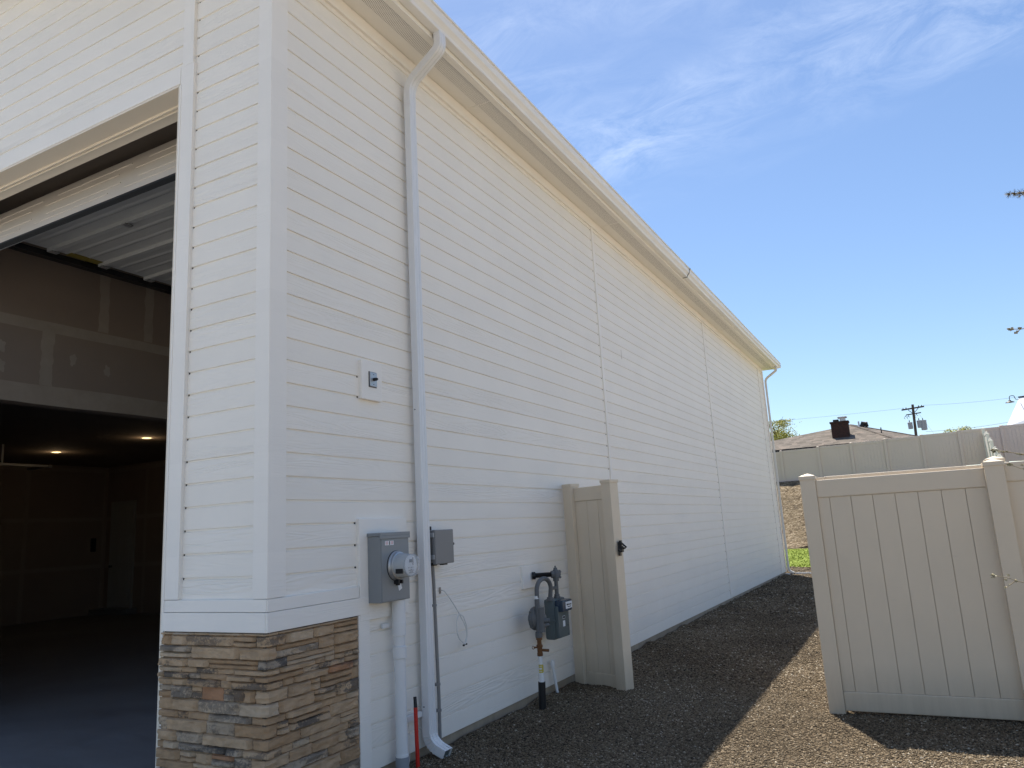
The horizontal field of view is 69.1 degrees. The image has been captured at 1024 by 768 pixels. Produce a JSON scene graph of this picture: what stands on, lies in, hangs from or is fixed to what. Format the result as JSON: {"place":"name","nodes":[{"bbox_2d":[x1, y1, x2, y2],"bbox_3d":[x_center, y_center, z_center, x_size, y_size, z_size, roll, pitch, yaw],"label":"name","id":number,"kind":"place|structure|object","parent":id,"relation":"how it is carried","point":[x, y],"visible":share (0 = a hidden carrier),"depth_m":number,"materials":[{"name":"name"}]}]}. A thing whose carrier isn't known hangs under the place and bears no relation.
{"place":"outdoors","nodes":[
{"label":"outdoors","id":0,"kind":"place"},
{"bbox_2d":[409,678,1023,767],"bbox_3d":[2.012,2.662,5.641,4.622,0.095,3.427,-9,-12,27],"label":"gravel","id":1,"kind":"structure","parent":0,"point":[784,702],"depth_m":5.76,"materials":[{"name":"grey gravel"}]},
{"bbox_2d":[409,482,1023,767],"bbox_3d":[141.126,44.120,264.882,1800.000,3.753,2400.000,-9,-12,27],"label":"ground","id":2,"kind":"structure","parent":0,"point":[719,723],"depth_m":5.92,"materials":[{"name":"grey gravel"}]},
{"bbox_2d":[0,0,794,767],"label":"garage building","id":3,"kind":"structure","parent":2,"relation":"on","point":[246,246],"depth_m":6.62,"materials":[{"name":"paint"}]},
{"bbox_2d":[0,444,51,470],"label":"opener rail","id":4,"kind":"object","parent":3,"relation":"hanging from","point":[35,466],"visible":1,"depth_m":15.36,"materials":[{"name":"metal"}]},
{"bbox_2d":[0,138,176,294],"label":"overhead door","id":5,"kind":"structure","parent":3,"relation":"in","point":[120,216],"depth_m":7.83,"materials":[{"name":"white metal"}]},
{"bbox_2d":[90,538,95,551],"bbox_3d":[-11.051,4.251,19.619,0.012,0.350,0.140,-9,-12,27],"label":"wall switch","id":6,"kind":"object","parent":3,"relation":"attached to","point":[93,545],"depth_m":19.61,"materials":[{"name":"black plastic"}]},
{"bbox_2d":[88,500,136,614],"bbox_3d":[-10.346,4.503,19.363,1.380,2.880,0.398,-9,-12,27],"label":"inner door","id":7,"kind":"structure","parent":3,"relation":"in","point":[123,513],"depth_m":19.43,"materials":[{"name":"paint"}]},
{"bbox_2d":[368,371,377,387],"bbox_3d":[-1.028,-0.035,5.578,0.048,0.119,0.090,-9,-12,27],"label":"sensor plate","id":8,"kind":"object","parent":3,"relation":"attached to","point":[373,378],"visible":1,"depth_m":5.57,"materials":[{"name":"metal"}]},
{"bbox_2d":[367,531,416,767],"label":"electric meter","id":9,"kind":"object","parent":3,"relation":"attached to","point":[392,564],"visible":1,"depth_m":5.26,"materials":[{"name":"grey metal"}]},
{"bbox_2d":[407,711,421,762],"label":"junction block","id":10,"kind":"structure","parent":3,"relation":"attached to","point":[410,717],"depth_m":5.42,"materials":[{"name":"white plastic"}]},
{"bbox_2d":[430,526,453,739],"bbox_3d":[-0.549,2.017,5.844,0.120,1.772,0.295,-9,-12,27],"label":"utility box","id":11,"kind":"object","parent":3,"relation":"attached to","point":[441,547],"visible":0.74,"depth_m":5.86,"materials":[{"name":"grey plastic"}]},
{"bbox_2d":[439,587,467,645],"bbox_3d":[-0.465,1.905,6.089,0.044,0.493,0.327,-11,-14,36],"label":"loose cable","id":12,"kind":"object","parent":3,"relation":"hanging from","point":[460,615],"visible":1,"depth_m":6.12,"materials":[{"name":"black plastic"}]},
{"bbox_2d":[528,566,571,709],"bbox_3d":[0.340,2.482,7.189,0.320,1.383,0.681,-9,-12,27],"label":"gas meter","id":13,"kind":"object","parent":3,"relation":"attached to","point":[553,620],"visible":1,"depth_m":7.24,"materials":[{"name":"grey metal"}]},
{"bbox_2d":[413,697,419,767],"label":"red pipe","id":14,"kind":"object","parent":2,"relation":"on","point":[417,755],"visible":1,"depth_m":5.34,"materials":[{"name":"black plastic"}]},
{"bbox_2d":[550,660,558,692],"bbox_3d":[0.435,2.980,7.460,0.086,0.403,0.045,3,-13,-28],"label":"white pipe stub","id":15,"kind":"object","parent":2,"relation":"on","point":[552,663],"visible":0.92,"depth_m":7.46,"materials":[{"name":"plastic"}]},
{"bbox_2d":[561,479,633,690],"bbox_3d":[0.925,2.202,7.859,0.148,2.323,0.778,6,-15,-41],"label":"narrow fence section","id":16,"kind":"object","parent":2,"relation":"on","point":[599,612],"visible":0.88,"depth_m":7.85,"materials":[{"name":"beige plastic"}]},
{"bbox_2d":[769,417,801,440],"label":"leafy tree","id":17,"kind":"object","parent":2,"relation":"on","point":[784,433],"visible":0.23,"depth_m":87.58,"materials":[{"name":"green plant"}]},
{"bbox_2d":[785,572,810,574],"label":"curb","id":18,"kind":"structure","parent":2,"relation":"on","point":[800,572],"depth_m":20.50,"materials":[{"name":"grey concrete"}]},
{"bbox_2d":[771,416,916,452],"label":"hip roof house","id":19,"kind":"structure","parent":2,"relation":"on","point":[842,431],"depth_m":56.61,"materials":[{"name":"grey"}]},
{"bbox_2d":[773,424,1023,481],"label":"boundary fence","id":20,"kind":"object","parent":2,"relation":"on","point":[950,449],"visible":0.41,"depth_m":40.08,"materials":[{"name":"grey plastic"}]},
{"bbox_2d":[798,459,1023,720],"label":"vinyl fence","id":21,"kind":"object","parent":2,"relation":"on","point":[919,610],"visible":0.99,"depth_m":6.11,"materials":[{"name":"beige plastic"}]},
{"bbox_2d":[817,456,1004,479],"bbox_3d":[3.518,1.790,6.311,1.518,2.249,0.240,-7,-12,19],"label":"fence rail","id":22,"kind":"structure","parent":21,"relation":"attached to","point":[906,471],"depth_m":6.46,"materials":[{"name":"beige plastic"}]},
{"bbox_2d":[901,404,927,435],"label":"utility pole","id":23,"kind":"object","parent":2,"relation":"on","point":[922,424],"visible":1,"depth_m":69.00,"materials":[{"name":"brown wood"}]},
{"bbox_2d":[943,426,977,432],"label":"leafy tree","id":24,"kind":"object","parent":2,"relation":"on","point":[959,429],"visible":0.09,"depth_m":79.69,"materials":[{"name":"green plant"}]},
{"bbox_2d":[981,428,1005,461],"bbox_3d":[22.583,4.546,34.389,0.144,5.814,7.944,-9,-12,27],"label":"stepped fence","id":25,"kind":"object","parent":2,"relation":"on","point":[988,443],"visible":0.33,"depth_m":36.53,"materials":[{"name":"plastic"}]},
{"bbox_2d":[990,189,1023,588],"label":"young conifer","id":26,"kind":"object","parent":2,"relation":"on","point":[1016,332],"visible":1,"depth_m":4.98,"materials":[{"name":"green plant"}]},
{"bbox_2d":[1007,396,1023,460],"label":"white barn","id":27,"kind":"structure","parent":2,"relation":"on","point":[1017,416],"depth_m":50.03,"materials":[{"name":"metal"}]},
{"bbox_2d":[1006,395,1018,402],"bbox_3d":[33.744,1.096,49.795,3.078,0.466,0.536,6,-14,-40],"label":"barn lamp","id":28,"kind":"object","parent":27,"relation":"attached to","point":[1009,401],"visible":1,"depth_m":48.95,"materials":[{"name":"metal"}]},
{"bbox_2d":[631,614,826,691],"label":"gravel","id":29,"kind":"structure","parent":0,"point":[708,640],"depth_m":9.15,"materials":[{"name":"grey gravel"}]},
{"bbox_2d":[434,0,1023,465],"label":"sky","id":30,"kind":"structure","parent":0,"point":[839,174],"materials":[{"name":"blue"}]},
{"bbox_2d":[707,566,816,616],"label":"gravel","id":31,"kind":"structure","parent":0,"point":[782,592],"depth_m":14.61,"materials":[{"name":"grey gravel"}]},
{"bbox_2d":[776,480,807,547],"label":"gravel slope","id":32,"kind":"structure","parent":0,"point":[794,519],"depth_m":38.77,"materials":[{"name":"beige gravel"}]},
{"bbox_2d":[784,548,810,566],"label":"lawn","id":33,"kind":"structure","parent":0,"point":[800,560],"depth_m":28.20,"materials":[{"name":"green plant"}]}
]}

